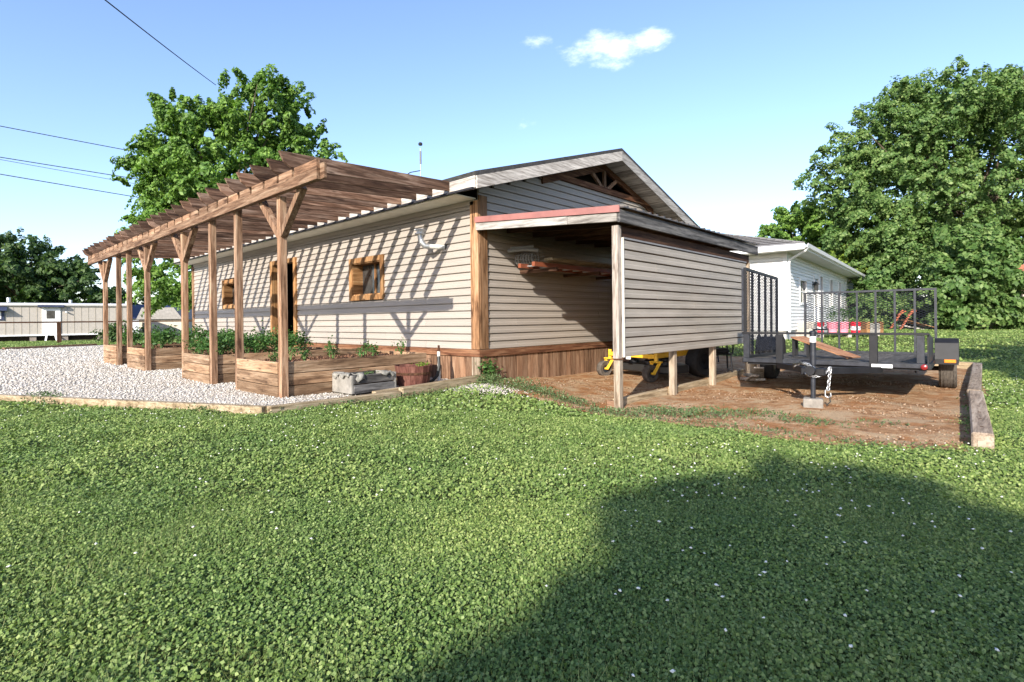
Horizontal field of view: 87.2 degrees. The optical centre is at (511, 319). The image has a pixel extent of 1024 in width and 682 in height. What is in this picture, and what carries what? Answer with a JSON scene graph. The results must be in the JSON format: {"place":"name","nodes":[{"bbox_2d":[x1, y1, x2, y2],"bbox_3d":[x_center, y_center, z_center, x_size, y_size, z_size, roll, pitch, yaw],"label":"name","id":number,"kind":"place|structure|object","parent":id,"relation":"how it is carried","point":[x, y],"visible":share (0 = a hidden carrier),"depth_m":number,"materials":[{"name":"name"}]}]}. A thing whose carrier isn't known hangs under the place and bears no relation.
{"place":"outdoors","nodes":[
{"label":"outdoors","id":0,"kind":"place"},
{"bbox_2d":[0,157,135,178],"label":"power line","id":1,"kind":"object","parent":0,"point":[63,167],"visible":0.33,"depth_m":31.88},
{"bbox_2d":[0,174,138,197],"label":"power line","id":2,"kind":"object","parent":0,"point":[65,185],"visible":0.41,"depth_m":31.85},
{"bbox_2d":[0,126,242,171],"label":"power line","id":3,"kind":"object","parent":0,"point":[66,138],"visible":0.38,"depth_m":31.93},
{"bbox_2d":[105,0,215,84],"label":"power line","id":4,"kind":"object","parent":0,"point":[153,37],"visible":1,"depth_m":17.34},
{"bbox_2d":[0,345,447,413],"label":"gravel","id":5,"kind":"structure","parent":0,"point":[297,399],"depth_m":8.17,"materials":[{"name":"grey gravel"}]},
{"bbox_2d":[2,344,96,349],"bbox_3d":[-20.228,1.195,23.701,0.200,0.131,3.604,-1,0,19],"label":"landscape timber","id":6,"kind":"object","parent":5,"relation":"on","point":[26,347],"visible":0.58,"depth_m":23.42,"materials":[{"name":"brown wood"}]},
{"bbox_2d":[103,341,201,364],"bbox_3d":[-9.256,0.868,14.368,1.456,0.475,2.433,-1,0,42],"label":"raised bed","id":7,"kind":"object","parent":5,"relation":"on","point":[110,353],"visible":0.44,"depth_m":13.34,"materials":[{"name":"brown wood"}]},
{"bbox_2d":[123,325,143,344],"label":"bean plant","id":8,"kind":"object","parent":7,"relation":"on","point":[134,336],"visible":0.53,"depth_m":13.41,"materials":[{"name":"green plant"}]},
{"bbox_2d":[158,324,180,343],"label":"bean plant","id":9,"kind":"object","parent":7,"relation":"on","point":[171,332],"visible":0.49,"depth_m":14.41,"materials":[{"name":"green plant"}]},
{"bbox_2d":[127,343,259,370],"bbox_3d":[-7.454,0.847,12.716,1.506,0.475,2.433,-1,0,42],"label":"raised bed","id":10,"kind":"object","parent":5,"relation":"on","point":[165,358],"visible":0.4,"depth_m":11.66,"materials":[{"name":"brown wood"}]},
{"bbox_2d":[140,327,162,348],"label":"pepper plant","id":11,"kind":"object","parent":10,"relation":"on","point":[154,343],"visible":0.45,"depth_m":12.02,"materials":[{"name":"green plant"}]},
{"bbox_2d":[135,324,168,345],"bbox_3d":[-8.369,0.398,12.503,0.540,0.619,0.650,-1,0,42],"label":"pepper plant","id":12,"kind":"object","parent":10,"relation":"on","point":[140,333],"visible":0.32,"depth_m":12.45,"materials":[{"name":"green plant"}]},
{"bbox_2d":[151,325,177,347],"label":"pepper plant","id":13,"kind":"object","parent":10,"relation":"on","point":[165,337],"visible":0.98,"depth_m":11.72,"materials":[{"name":"green plant"}]},
{"bbox_2d":[175,324,201,342],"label":"pepper plant","id":14,"kind":"object","parent":10,"relation":"on","point":[193,333],"visible":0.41,"depth_m":12.53,"materials":[{"name":"green plant"}]},
{"bbox_2d":[190,324,208,341],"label":"pepper plant","id":15,"kind":"object","parent":10,"relation":"on","point":[202,333],"visible":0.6,"depth_m":12.26,"materials":[{"name":"green plant"}]},
{"bbox_2d":[182,347,344,383],"bbox_3d":[-4.608,0.815,10.108,1.426,0.475,2.433,-1,0,42],"label":"raised bed","id":16,"kind":"object","parent":5,"relation":"on","point":[196,366],"visible":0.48,"depth_m":9.05,"materials":[{"name":"brown wood"}]},
{"bbox_2d":[180,331,208,354],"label":"potato plant","id":17,"kind":"object","parent":16,"relation":"on","point":[191,344],"visible":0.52,"depth_m":9.60,"materials":[{"name":"green plant"}]},
{"bbox_2d":[193,331,227,353],"bbox_3d":[-5.260,0.414,9.380,0.536,0.516,0.616,-1,0,12],"label":"potato plant","id":18,"kind":"object","parent":16,"relation":"on","point":[204,341],"visible":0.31,"depth_m":9.32,"materials":[{"name":"green plant"}]},
{"bbox_2d":[204,332,234,354],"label":"potato plant","id":19,"kind":"object","parent":16,"relation":"on","point":[223,346],"visible":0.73,"depth_m":9.03,"materials":[{"name":"green plant"}]},
{"bbox_2d":[218,329,248,352],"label":"potato plant","id":20,"kind":"object","parent":16,"relation":"on","point":[233,348],"visible":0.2,"depth_m":10.13,"materials":[{"name":"green plant"}]},
{"bbox_2d":[226,330,260,352],"bbox_3d":[-4.840,0.425,9.849,0.660,0.484,0.702,-1,0,42],"label":"potato plant","id":21,"kind":"object","parent":16,"relation":"on","point":[246,346],"visible":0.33,"depth_m":9.79,"materials":[{"name":"green plant"}]},
{"bbox_2d":[244,327,275,352],"bbox_3d":[-4.491,0.397,9.520,0.548,0.533,0.717,-1,0,42],"label":"potato plant","id":22,"kind":"object","parent":16,"relation":"on","point":[255,344],"visible":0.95,"depth_m":9.49,"materials":[{"name":"green plant"}]},
{"bbox_2d":[252,329,277,351],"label":"potato plant","id":23,"kind":"object","parent":16,"relation":"on","point":[265,350],"visible":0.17,"depth_m":10.56,"materials":[{"name":"green plant"}]},
{"bbox_2d":[262,327,277,351],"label":"potato plant","id":24,"kind":"object","parent":16,"relation":"on","point":[273,341],"visible":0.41,"depth_m":10.17,"materials":[{"name":"green plant"}]},
{"bbox_2d":[271,329,301,349],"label":"potato plant","id":25,"kind":"object","parent":16,"relation":"on","point":[289,341],"visible":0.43,"depth_m":9.84,"materials":[{"name":"green plant"}]},
{"bbox_2d":[289,331,316,350],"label":"potato plant","id":26,"kind":"object","parent":16,"relation":"on","point":[303,339],"visible":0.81,"depth_m":10.69,"materials":[{"name":"green plant"}]},
{"bbox_2d":[82,150,448,397],"bbox_3d":[-6.161,-0.462,11.348,12.950,3.289,2.703,-1,0,42],"label":"pergola","id":27,"kind":"object","parent":5,"relation":"on","point":[279,199],"visible":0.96,"depth_m":8.73,"materials":[{"name":"brown wood"}]},
{"bbox_2d":[236,347,425,397],"bbox_3d":[-2.761,0.766,8.416,1.476,0.530,2.433,-1,0,42],"label":"raised bed","id":28,"kind":"object","parent":5,"relation":"on","point":[261,377],"visible":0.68,"depth_m":7.56,"materials":[{"name":"brown wood"}]},
{"bbox_2d":[143,346,396,361],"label":"bark mulch","id":29,"kind":"object","parent":28,"relation":"on","point":[320,357],"visible":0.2,"depth_m":8.75,"materials":[{"name":"brown wood"}]},
{"bbox_2d":[264,348,277,361],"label":"tomato seedling","id":30,"kind":"object","parent":28,"relation":"on","point":[275,355],"visible":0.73,"depth_m":7.72,"materials":[{"name":"green plant"}]},
{"bbox_2d":[288,341,298,359],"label":"tomato seedling","id":31,"kind":"object","parent":28,"relation":"on","point":[292,351],"visible":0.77,"depth_m":8.16,"materials":[{"name":"green plant"}]},
{"bbox_2d":[298,346,311,360],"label":"tomato seedling","id":32,"kind":"object","parent":28,"relation":"on","point":[304,355],"visible":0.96,"depth_m":7.56,"materials":[{"name":"green plant"}]},
{"bbox_2d":[324,345,340,358],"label":"tomato seedling","id":33,"kind":"object","parent":28,"relation":"on","point":[333,350],"visible":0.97,"depth_m":8.08,"materials":[{"name":"green plant"}]},
{"bbox_2d":[353,346,373,356],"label":"tomato seedling","id":34,"kind":"object","parent":28,"relation":"on","point":[362,353],"visible":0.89,"depth_m":8.16,"materials":[{"name":"green plant"}]},
{"bbox_2d":[368,342,378,355],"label":"tomato seedling","id":35,"kind":"object","parent":28,"relation":"on","point":[374,350],"visible":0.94,"depth_m":8.53,"materials":[{"name":"green plant"}]},
{"bbox_2d":[391,336,405,353],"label":"tomato seedling","id":36,"kind":"object","parent":28,"relation":"on","point":[403,346],"visible":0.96,"depth_m":8.71,"materials":[{"name":"green plant"}]},
{"bbox_2d":[267,391,400,413],"bbox_3d":[-2.107,1.022,6.607,0.100,0.155,1.783,-1,0,40],"label":"landscape timber","id":37,"kind":"object","parent":5,"relation":"on","point":[313,403],"visible":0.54,"depth_m":6.48,"materials":[{"name":"brown wood"}]},
{"bbox_2d":[332,370,395,393],"bbox_3d":[-2.096,0.879,7.660,0.505,0.250,0.730,-1,0,42],"label":"planter box","id":38,"kind":"object","parent":5,"relation":"on","point":[374,381],"visible":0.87,"depth_m":7.45,"materials":[{"name":"grey concrete"}]},
{"bbox_2d":[351,372,365,381],"bbox_3d":[-2.087,0.786,7.345,0.140,0.130,0.187,-1,0,42],"label":"torn cloth","id":39,"kind":"object","parent":38,"relation":"on","point":[360,376],"visible":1,"depth_m":7.30,"materials":[{"name":"white fabric"}]},
{"bbox_2d":[372,384,416,392],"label":"landscape timber","id":40,"kind":"object","parent":5,"relation":"on","point":[388,390],"visible":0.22,"depth_m":7.35,"materials":[{"name":"brown wood"}]},
{"bbox_2d":[394,364,431,386],"bbox_3d":[-1.493,0.852,8.159,0.566,0.330,0.566,-1,0,42],"label":"planter tub","id":41,"kind":"object","parent":5,"relation":"on","point":[409,374],"visible":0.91,"depth_m":7.94,"materials":[{"name":"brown wood"}]},
{"bbox_2d":[399,375,481,397],"bbox_3d":[-1.008,0.973,7.932,0.100,0.188,1.606,-1,0,39],"label":"landscape timber","id":42,"kind":"object","parent":5,"relation":"on","point":[435,385],"visible":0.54,"depth_m":7.78,"materials":[{"name":"brown wood"}]},
{"bbox_2d":[0,324,1023,681],"bbox_3d":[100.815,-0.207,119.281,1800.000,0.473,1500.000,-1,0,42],"label":"lawn","id":43,"kind":"structure","parent":0,"point":[410,580],"depth_m":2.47,"materials":[{"name":"plant"}]},
{"bbox_2d":[0,297,126,341],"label":"mobile home","id":44,"kind":"object","parent":43,"relation":"on","point":[31,312],"visible":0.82,"depth_m":37.74,"materials":[{"name":"white paint"}]},
{"bbox_2d":[46,311,54,318],"bbox_3d":[-32.311,-0.359,37.683,0.450,0.550,0.009,-1,0,-40],"label":"window","id":45,"kind":"structure","parent":44,"relation":"in","point":[50,314],"depth_m":37.67,"materials":[{"name":"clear glass"}]},
{"bbox_2d":[42,307,60,333],"bbox_3d":[-32.300,0.076,37.715,1.000,1.940,0.030,-1,0,-39],"label":"door","id":46,"kind":"structure","parent":44,"relation":"in","point":[47,328],"depth_m":37.67,"materials":[{"name":"white paint"}]},
{"bbox_2d":[0,227,134,303],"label":"maple tree","id":47,"kind":"object","parent":43,"relation":"on","point":[47,278],"visible":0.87,"depth_m":52.16,"materials":[{"name":"green plant"}]},
{"bbox_2d":[0,320,191,342],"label":"rail fence","id":48,"kind":"object","parent":43,"relation":"on","point":[59,340],"visible":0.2,"depth_m":30.57,"materials":[{"name":"brown wood"}]},
{"bbox_2d":[88,320,126,342],"bbox_3d":[-22.337,0.896,29.848,2.094,1.881,2.070,-1,0,42],"label":"bush","id":49,"kind":"object","parent":43,"relation":"on","point":[112,334],"visible":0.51,"depth_m":29.66,"materials":[{"name":"green plant"}]},
{"bbox_2d":[0,394,266,414],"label":"landscape timber","id":50,"kind":"object","parent":43,"relation":"on","point":[229,408],"visible":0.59,"depth_m":6.37,"materials":[{"name":"brown wood"}]},
{"bbox_2d":[132,305,169,333],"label":"blue roofed house","id":51,"kind":"structure","parent":43,"relation":"on","point":[136,309],"depth_m":56.46,"materials":[{"name":"blue metal"}]},
{"bbox_2d":[132,280,180,304],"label":"roadside tree","id":52,"kind":"object","parent":43,"relation":"on","point":[142,300],"depth_m":65.34,"materials":[{"name":"green plant"}]},
{"bbox_2d":[137,307,191,335],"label":"cream shed","id":53,"kind":"structure","parent":43,"relation":"on","point":[169,313],"depth_m":45.98,"materials":[{"name":"beige paint"}]},
{"bbox_2d":[170,281,180,306],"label":"roadside tree","id":54,"kind":"object","parent":43,"relation":"on","point":[175,304],"visible":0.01,"depth_m":57.08,"materials":[{"name":"green plant"}]},
{"bbox_2d":[109,64,347,316],"bbox_3d":[-14.056,-5.605,26.995,9.941,13.846,9.381,-1,0,42],"label":"walnut tree","id":55,"kind":"object","parent":43,"relation":"on","point":[176,167],"visible":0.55,"depth_m":25.35,"materials":[{"name":"green plant"}]},
{"bbox_2d":[429,345,440,381],"bbox_3d":[-1.288,0.740,8.659,0.283,0.650,0.146,-1,0,-14],"label":"standpipe","id":56,"kind":"object","parent":43,"relation":"on","point":[437,376],"visible":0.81,"depth_m":8.65,"materials":[{"name":"plastic"}]},
{"bbox_2d":[173,148,697,379],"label":"workshop building","id":57,"kind":"structure","parent":43,"relation":"on","point":[383,278],"depth_m":10.24,"materials":[{"name":"beige plastic"}]},
{"bbox_2d":[222,279,234,308],"bbox_3d":[-8.096,-0.753,15.783,1.210,0.850,0.355,-1,0,42],"label":"window","id":58,"kind":"structure","parent":57,"relation":"in","point":[228,302],"depth_m":16.02,"materials":[{"name":"brown wood"}]},
{"bbox_2d":[349,254,385,300],"bbox_3d":[-2.836,-0.833,10.962,1.240,0.870,0.355,-1,0,42],"label":"window","id":59,"kind":"structure","parent":57,"relation":"in","point":[366,274],"depth_m":11.10,"materials":[{"name":"brown wood"}]},
{"bbox_2d":[408,142,421,175],"bbox_3d":[-3.065,-4.278,15.598,0.963,1.725,0.169,-1,0,1],"label":"weather station","id":60,"kind":"object","parent":57,"relation":"on","point":[419,143],"visible":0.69,"depth_m":15.59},
{"bbox_2d":[414,229,446,249],"bbox_3d":[-1.400,-1.352,9.198,0.542,0.384,0.198,-1,0,-19],"label":"vent pipe","id":61,"kind":"object","parent":57,"relation":"attached to","point":[419,233],"visible":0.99,"depth_m":9.12,"materials":[{"name":"plastic"}]},
{"bbox_2d":[520,267,611,279],"bbox_3d":[1.245,-0.843,9.973,0.805,0.058,2.400,-1,0,42],"label":"wall bracket","id":62,"kind":"object","parent":57,"relation":"attached to","point":[564,275],"depth_m":9.77,"materials":[{"name":"brown wood"}]},
{"bbox_2d":[518,261,611,275],"bbox_3d":[1.240,-0.909,9.875,0.420,0.070,3.050,-1,0,42],"label":"extension ladder","id":63,"kind":"object","parent":62,"relation":"on","point":[566,268],"visible":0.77,"depth_m":9.35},
{"bbox_2d":[508,245,544,265],"bbox_3d":[0.255,-1.079,9.097,0.555,0.328,0.374,-1,0,29],"label":"wire roll","id":64,"kind":"object","parent":63,"relation":"on","point":[531,249],"visible":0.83,"depth_m":9.03,"materials":[{"name":"grey metal"}]},
{"bbox_2d":[545,262,611,269],"bbox_3d":[1.545,-0.974,10.239,0.180,0.045,2.900,-1,0,42],"label":"lumber board","id":65,"kind":"object","parent":63,"relation":"on","point":[578,265],"visible":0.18,"depth_m":9.73,"materials":[{"name":"brown wood"}]},
{"bbox_2d":[544,257,611,268],"bbox_3d":[1.554,-1.025,10.027,0.180,0.045,2.800,-1,0,42],"label":"lumber board","id":66,"kind":"object","parent":65,"relation":"on","point":[568,261],"visible":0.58,"depth_m":9.54,"materials":[{"name":"brown wood"}]},
{"bbox_2d":[435,380,545,402],"bbox_3d":[-0.701,1.058,8.083,2.821,0.150,1.472,-1,0,20],"label":"gravel spill","id":67,"kind":"object","parent":43,"relation":"on","point":[488,390],"visible":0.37,"depth_m":7.90,"materials":[{"name":"gravel"}]},
{"bbox_2d":[1,376,1020,676],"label":"clover flowers","id":68,"kind":"object","parent":43,"relation":"on","point":[659,522],"visible":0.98,"depth_m":3.10,"materials":[{"name":"white plant"}]},
{"bbox_2d":[492,356,988,450],"bbox_3d":[4.122,1.027,9.458,6.500,0.184,9.200,-1,0,42],"label":"dirt pad","id":69,"kind":"object","parent":43,"relation":"on","point":[946,400],"visible":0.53,"depth_m":7.13,"materials":[{"name":"brown soil"}]},
{"bbox_2d":[475,356,502,381],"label":"weed plant","id":70,"kind":"object","parent":69,"relation":"on","point":[489,366],"visible":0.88,"depth_m":8.61,"materials":[{"name":"green plant"}]},
{"bbox_2d":[20,372,1022,461],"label":"weeds","id":71,"kind":"object","parent":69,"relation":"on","point":[689,413],"visible":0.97,"depth_m":6.35,"materials":[{"name":"green plant"}]},
{"bbox_2d":[474,205,759,407],"bbox_3d":[2.154,-0.212,9.584,2.690,2.921,5.195,-1,0,42],"label":"carport","id":72,"kind":"object","parent":69,"relation":"on","point":[676,285],"visible":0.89,"depth_m":8.02,"materials":[{"name":"wood"}]},
{"bbox_2d":[613,388,666,404],"bbox_3d":[1.839,1.107,7.618,0.090,0.130,1.400,-1,0,42],"label":"landscape timber","id":73,"kind":"object","parent":69,"relation":"on","point":[630,399],"visible":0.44,"depth_m":7.60,"materials":[{"name":"brown wood"}]},
{"bbox_2d":[597,347,708,381],"bbox_3d":[2.802,0.239,10.298,1.974,1.685,1.465,-1,0,-31],"label":"riding mower","id":74,"kind":"object","parent":69,"relation":"on","point":[651,367],"visible":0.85,"depth_m":9.97,"materials":[{"name":"metal"}]},
{"bbox_2d":[668,379,707,393],"bbox_3d":[2.886,1.092,8.760,0.090,0.134,1.340,-1,0,42],"label":"landscape timber","id":75,"kind":"object","parent":69,"relation":"on","point":[692,384],"visible":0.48,"depth_m":8.75,"materials":[{"name":"brown wood"}]},
{"bbox_2d":[716,345,733,371],"bbox_3d":[3.943,0.603,10.405,0.568,0.962,0.602,-1,0,13],"label":"patio chair","id":76,"kind":"object","parent":69,"relation":"on","point":[728,369],"visible":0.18,"depth_m":10.11,"materials":[{"name":"black metal"}]},
{"bbox_2d":[716,348,729,352],"bbox_3d":[3.935,0.593,10.371,0.440,0.079,0.400,-1,0,12],"label":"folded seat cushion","id":77,"kind":"object","parent":76,"relation":"on","point":[722,350],"visible":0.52,"depth_m":10.17,"materials":[{"name":"fabric"}]},
{"bbox_2d":[707,369,743,383],"bbox_3d":[3.966,1.054,9.940,0.090,0.175,1.543,-1,0,42],"label":"landscape timber","id":78,"kind":"object","parent":69,"relation":"on","point":[725,376],"visible":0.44,"depth_m":9.92,"materials":[{"name":"brown wood"}]},
{"bbox_2d":[504,366,969,448],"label":"dirt clods","id":79,"kind":"object","parent":69,"relation":"on","point":[873,439],"visible":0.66,"depth_m":6.95,"materials":[{"name":"brown soil"}]},
{"bbox_2d":[740,377,765,380],"bbox_3d":[4.196,1.034,9.391,0.180,0.079,0.568,-1,0,-3],"label":"split board","id":80,"kind":"object","parent":69,"relation":"on","point":[754,379],"visible":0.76,"depth_m":9.13,"materials":[{"name":"grey wood"}]},
{"bbox_2d":[754,367,763,377],"bbox_3d":[4.321,0.936,9.411,0.160,0.262,0.532,-1,0,25],"label":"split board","id":81,"kind":"object","parent":69,"relation":"on","point":[759,371],"visible":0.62,"depth_m":9.30,"materials":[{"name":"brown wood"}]},
{"bbox_2d":[803,397,822,407],"bbox_3d":[3.633,1.017,6.490,0.210,0.145,0.180,-1,0,31],"label":"concrete block","id":82,"kind":"object","parent":69,"relation":"on","point":[809,402],"depth_m":6.42,"materials":[{"name":"beige concrete"}]},
{"bbox_2d":[741,267,958,404],"bbox_3d":[5.171,0.166,8.360,2.730,1.828,5.206,-1,-2,40],"label":"utility trailer","id":83,"kind":"object","parent":69,"relation":"on","point":[771,356],"visible":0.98,"depth_m":8.06,"materials":[{"name":"black metal"}]},
{"bbox_2d":[791,336,860,358],"bbox_3d":[4.694,0.413,8.157,0.340,0.308,0.946,-1,0,-30],"label":"plywood board","id":84,"kind":"object","parent":83,"relation":"on","point":[831,349],"visible":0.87,"depth_m":8.19,"materials":[{"name":"brown wood"}]},
{"bbox_2d":[934,362,973,368],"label":"landscape timber","id":85,"kind":"object","parent":69,"relation":"on","point":[965,365],"visible":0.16,"depth_m":10.60,"materials":[{"name":"brown wood"}]},
{"bbox_2d":[724,233,865,339],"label":"white house","id":86,"kind":"structure","parent":43,"relation":"on","point":[797,268],"depth_m":18.56,"materials":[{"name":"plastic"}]},
{"bbox_2d":[799,278,806,304],"bbox_3d":[10.631,-1.021,19.704,0.140,0.960,1.310,-1,0,38],"label":"window","id":87,"kind":"structure","parent":86,"relation":"in","point":[802,280],"depth_m":19.76,"materials":[{"name":"white paint"}]},
{"bbox_2d":[813,276,819,321],"bbox_3d":[12.343,-0.685,21.860,0.110,2.150,1.050,-1,0,38],"label":"door","id":88,"kind":"structure","parent":86,"relation":"in","point":[815,277],"depth_m":22.02,"materials":[{"name":"white paint"}]},
{"bbox_2d":[796,322,817,337],"bbox_3d":[10.354,0.361,18.932,0.610,0.580,0.610,-1,0,38],"label":"air conditioner","id":89,"kind":"object","parent":43,"relation":"on","point":[800,326],"visible":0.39,"depth_m":18.74,"materials":[{"name":"white metal"}]},
{"bbox_2d":[755,198,919,287],"bbox_3d":[21.731,-3.765,36.576,9.483,8.983,8.217,-1,0,42],"label":"lime tree","id":90,"kind":"object","parent":43,"relation":"on","point":[807,225],"visible":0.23,"depth_m":35.77,"materials":[{"name":"green plant"}]},
{"bbox_2d":[817,334,879,337],"bbox_3d":[12.202,0.576,19.614,2.400,0.195,0.440,-1,0,0],"label":"white bench","id":91,"kind":"object","parent":43,"relation":"on","point":[818,336],"visible":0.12,"depth_m":19.47,"materials":[{"name":"paint"}]},
{"bbox_2d":[826,322,837,331],"bbox_3d":[11.679,0.283,19.619,0.372,0.400,0.373,-1,0,42],"label":"bucket","id":92,"kind":"object","parent":91,"relation":"on","point":[833,330],"visible":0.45,"depth_m":19.49,"materials":[{"name":"pink plastic"}]},
{"bbox_2d":[849,322,860,331],"bbox_3d":[12.519,0.274,19.611,0.372,0.400,0.373,-1,0,42],"label":"bucket","id":93,"kind":"object","parent":91,"relation":"on","point":[853,330],"visible":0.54,"depth_m":19.49,"materials":[{"name":"red plastic"}]},
{"bbox_2d":[860,322,882,332],"bbox_3d":[13.099,0.267,19.606,0.600,0.400,0.400,-1,0,0],"label":"wooden planter","id":94,"kind":"object","parent":91,"relation":"on","point":[867,330],"visible":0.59,"depth_m":19.41,"materials":[{"name":"brown wood"}]},
{"bbox_2d":[816,243,881,289],"bbox_3d":[20.581,-2.093,34.571,6.188,5.943,5.145,-1,0,-24],"label":"bush","id":95,"kind":"object","parent":43,"relation":"on","point":[831,252],"visible":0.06,"depth_m":32.90,"materials":[{"name":"green plant"}]},
{"bbox_2d":[845,268,917,328],"bbox_3d":[19.577,-0.659,28.778,3.350,4.235,3.919,-1,0,21],"label":"bush","id":96,"kind":"object","parent":43,"relation":"on","point":[878,279],"visible":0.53,"depth_m":28.11,"materials":[{"name":"green plant"}]},
{"bbox_2d":[852,281,927,327],"bbox_3d":[21.355,-0.451,30.179,5.485,3.496,4.803,-1,0,-31],"label":"bush","id":97,"kind":"object","parent":43,"relation":"on","point":[891,285],"visible":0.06,"depth_m":29.14,"materials":[{"name":"green plant"}]},
{"bbox_2d":[789,54,1023,299],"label":"maple tree","id":98,"kind":"object","parent":43,"relation":"on","point":[923,167],"visible":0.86,"depth_m":31.05,"materials":[{"name":"green plant"}]},
{"bbox_2d":[890,309,933,329],"bbox_3d":[19.689,0.017,26.492,1.734,1.064,0.775,-1,0,1],"label":"lawn chair","id":99,"kind":"object","parent":43,"relation":"on","point":[909,322],"visible":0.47,"depth_m":26.32,"materials":[{"name":"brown wood"}]},
{"bbox_2d":[896,216,1023,330],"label":"bush","id":100,"kind":"object","parent":43,"relation":"on","point":[991,275],"visible":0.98,"depth_m":25.63,"materials":[{"name":"green plant"}]},
{"bbox_2d":[967,363,981,399],"bbox_3d":[7.465,0.942,8.652,0.140,0.183,4.772,-1,0,41],"label":"landscape timber","id":101,"kind":"object","parent":43,"relation":"on","point":[975,381],"visible":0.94,"depth_m":7.99,"materials":[{"name":"grey wood"}]},
{"bbox_2d":[968,390,993,451],"bbox_3d":[4.820,0.981,5.558,0.140,0.166,3.210,-1,0,40],"label":"landscape timber","id":102,"kind":"object","parent":43,"relation":"on","point":[981,431],"visible":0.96,"depth_m":4.76,"materials":[{"name":"grey wood"}]},
{"bbox_2d":[947,265,1023,328],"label":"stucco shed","id":103,"kind":"structure","parent":43,"relation":"on","point":[992,323],"depth_m":27.65,"materials":[{"name":"brown"}]},
{"bbox_2d":[1002,300,1023,329],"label":"bush","id":104,"kind":"object","parent":43,"relation":"on","point":[1014,321],"visible":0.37,"depth_m":25.58,"materials":[{"name":"green plant"}]},
{"bbox_2d":[0,0,1023,303],"label":"sky","id":105,"kind":"structure","parent":0,"point":[724,104],"materials":[{"name":"blue"}]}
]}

